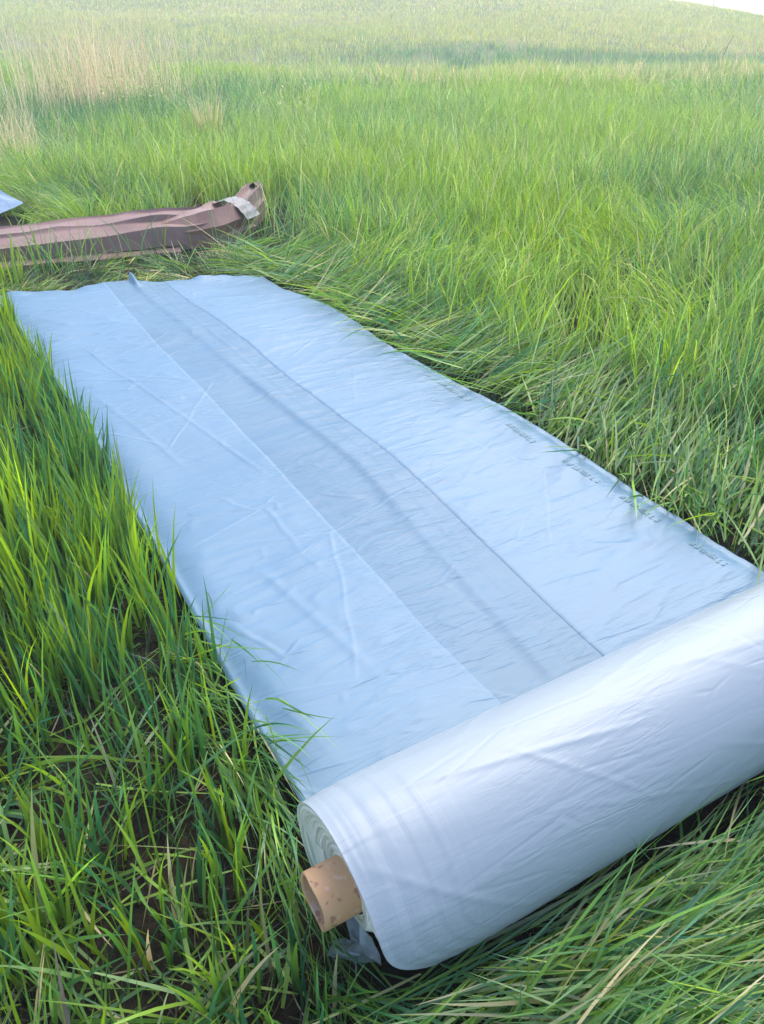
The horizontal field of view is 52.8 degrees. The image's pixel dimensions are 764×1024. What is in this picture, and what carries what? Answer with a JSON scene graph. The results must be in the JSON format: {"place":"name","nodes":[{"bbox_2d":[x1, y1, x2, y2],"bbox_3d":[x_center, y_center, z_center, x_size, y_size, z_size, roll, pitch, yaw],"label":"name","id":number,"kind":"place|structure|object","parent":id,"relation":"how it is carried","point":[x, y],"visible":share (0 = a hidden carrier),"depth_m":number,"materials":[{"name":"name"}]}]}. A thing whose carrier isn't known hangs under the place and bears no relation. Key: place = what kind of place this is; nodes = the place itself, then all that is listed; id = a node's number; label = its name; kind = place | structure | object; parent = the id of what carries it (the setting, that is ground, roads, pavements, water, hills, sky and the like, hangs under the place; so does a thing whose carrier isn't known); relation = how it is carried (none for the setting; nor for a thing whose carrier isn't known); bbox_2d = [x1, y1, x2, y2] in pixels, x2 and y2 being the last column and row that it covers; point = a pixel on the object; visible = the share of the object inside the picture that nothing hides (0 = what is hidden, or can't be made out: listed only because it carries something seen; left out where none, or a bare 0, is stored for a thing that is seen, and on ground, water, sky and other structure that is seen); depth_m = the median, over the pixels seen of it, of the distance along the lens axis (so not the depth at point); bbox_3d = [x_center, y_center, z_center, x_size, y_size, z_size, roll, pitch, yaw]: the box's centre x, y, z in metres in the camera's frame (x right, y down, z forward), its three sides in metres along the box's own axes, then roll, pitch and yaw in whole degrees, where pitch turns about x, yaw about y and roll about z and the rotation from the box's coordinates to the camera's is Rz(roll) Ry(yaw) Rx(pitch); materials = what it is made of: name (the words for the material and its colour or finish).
{"place":"outdoors","nodes":[
{"label":"outdoors","id":0,"kind":"place"},
{"bbox_2d":[0,438,159,736],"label":"meadow grass","id":1,"kind":"structure","parent":0,"point":[100,577],"depth_m":2.27,"materials":[{"name":"green plant"}]},
{"bbox_2d":[60,44,172,82],"bbox_3d":[-5.155,-8.740,15.248,2.343,0.904,1.978,0,34,0],"label":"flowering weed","id":2,"kind":"object","parent":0,"point":[119,62],"visible":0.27,"depth_m":15.13,"materials":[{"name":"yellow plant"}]},
{"bbox_2d":[0,634,613,1023],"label":"flattened grass","id":3,"kind":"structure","parent":0,"point":[61,1001],"depth_m":1.47,"materials":[{"name":"green plant"}]},
{"bbox_2d":[0,69,763,209],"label":"meadow grass","id":4,"kind":"structure","parent":0,"point":[731,132],"depth_m":8.41,"materials":[{"name":"green plant"}]},
{"bbox_2d":[0,0,763,1023],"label":"ground","id":5,"kind":"structure","parent":0,"point":[146,924],"depth_m":1.79,"materials":[{"name":"green plant"}]},
{"bbox_2d":[0,190,22,212],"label":"plastic scrap","id":6,"kind":"object","parent":5,"relation":"on","point":[12,202],"visible":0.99,"depth_m":5.89,"materials":[{"name":"plastic"}]},
{"bbox_2d":[0,69,94,174],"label":"dry reeds","id":7,"kind":"object","parent":5,"relation":"on","point":[24,136],"visible":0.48,"depth_m":7.89,"materials":[{"name":"beige plant"}]},
{"bbox_2d":[0,0,220,116],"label":"dry reeds","id":8,"kind":"object","parent":5,"relation":"on","point":[87,70],"visible":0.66,"depth_m":11.71,"materials":[{"name":"beige plant"}]},
{"bbox_2d":[0,181,267,270],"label":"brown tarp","id":9,"kind":"object","parent":5,"relation":"on","point":[132,225],"visible":0.91,"depth_m":5.55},
{"bbox_2d":[99,70,176,117],"bbox_3d":[-3.363,-5.742,10.788,1.158,0.815,1.065,0,34,0],"label":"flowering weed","id":10,"kind":"object","parent":5,"relation":"on","point":[140,94],"visible":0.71,"depth_m":10.72,"materials":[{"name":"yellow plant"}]},
{"bbox_2d":[0,192,296,303],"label":"flattened grass","id":11,"kind":"structure","parent":5,"relation":"on","point":[62,287],"depth_m":5.19,"materials":[{"name":"green plant"}]},
{"bbox_2d":[0,131,305,276],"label":"meadow grass","id":12,"kind":"structure","parent":5,"relation":"on","point":[46,200],"depth_m":6.57,"materials":[{"name":"green plant"}]},
{"bbox_2d":[0,233,364,1023],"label":"meadow grass","id":13,"kind":"structure","parent":5,"relation":"on","point":[86,477],"depth_m":2.00,"materials":[{"name":"green plant"}]},
{"bbox_2d":[159,75,228,138],"bbox_3d":[-2.148,-4.892,9.442,0.811,0.829,0.753,24,40,31],"label":"dry weed","id":14,"kind":"object","parent":5,"relation":"on","point":[210,114],"visible":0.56,"depth_m":9.47,"materials":[{"name":"beige plant"}]},
{"bbox_2d":[262,80,319,130],"bbox_3d":[-1.234,-5.183,9.928,0.810,0.777,0.786,-24,40,-31],"label":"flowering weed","id":15,"kind":"object","parent":5,"relation":"on","point":[292,90],"visible":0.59,"depth_m":9.91,"materials":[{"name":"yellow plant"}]},
{"bbox_2d":[149,586,560,1023],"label":"flattened grass","id":16,"kind":"structure","parent":5,"relation":"on","point":[276,799],"depth_m":1.64,"materials":[{"name":"green plant"}]},
{"bbox_2d":[0,272,763,801],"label":"plastic sheet","id":17,"kind":"object","parent":5,"relation":"on","point":[396,552],"visible":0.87,"depth_m":2.63,"materials":[{"name":"white plastic"}]},
{"bbox_2d":[0,5,763,71],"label":"meadow grass","id":18,"kind":"structure","parent":5,"relation":"on","point":[515,30],"depth_m":41.49,"materials":[{"name":"green plant"}]},
{"bbox_2d":[0,0,763,23],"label":"meadow grass","id":19,"kind":"structure","parent":5,"relation":"on","point":[685,6],"depth_m":56.69,"materials":[{"name":"green plant"}]},
{"bbox_2d":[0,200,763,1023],"bbox_3d":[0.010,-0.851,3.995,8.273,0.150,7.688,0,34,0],"label":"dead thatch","id":20,"kind":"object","parent":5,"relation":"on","point":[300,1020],"visible":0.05,"depth_m":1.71,"materials":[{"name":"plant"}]},
{"bbox_2d":[186,208,763,584],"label":"flattened grass","id":21,"kind":"structure","parent":5,"relation":"on","point":[298,259],"depth_m":3.49,"materials":[{"name":"green plant"}]},
{"bbox_2d":[206,137,763,499],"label":"meadow grass","id":22,"kind":"structure","parent":5,"relation":"on","point":[470,213],"depth_m":4.94,"materials":[{"name":"green plant"}]},
{"bbox_2d":[297,582,763,980],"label":"plastic roll","id":23,"kind":"object","parent":5,"relation":"on","point":[455,840],"visible":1,"depth_m":1.40,"materials":[{"name":"plastic"}]},
{"bbox_2d":[305,775,763,1023],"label":"flattened grass","id":24,"kind":"structure","parent":5,"relation":"on","point":[696,956],"depth_m":1.36,"materials":[{"name":"green plant"}]},
{"bbox_2d":[0,47,763,117],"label":"meadow grass","id":25,"kind":"structure","parent":0,"point":[678,76],"depth_m":14.72,"materials":[{"name":"green plant"}]},
{"bbox_2d":[0,65,763,296],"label":"seed stalks","id":26,"kind":"object","parent":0,"point":[450,154],"visible":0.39,"depth_m":6.92,"materials":[{"name":"green plant"}]},
{"bbox_2d":[675,0,763,14],"label":"sky","id":27,"kind":"structure","parent":0,"point":[755,6],"materials":[{"name":"white"}]}
]}

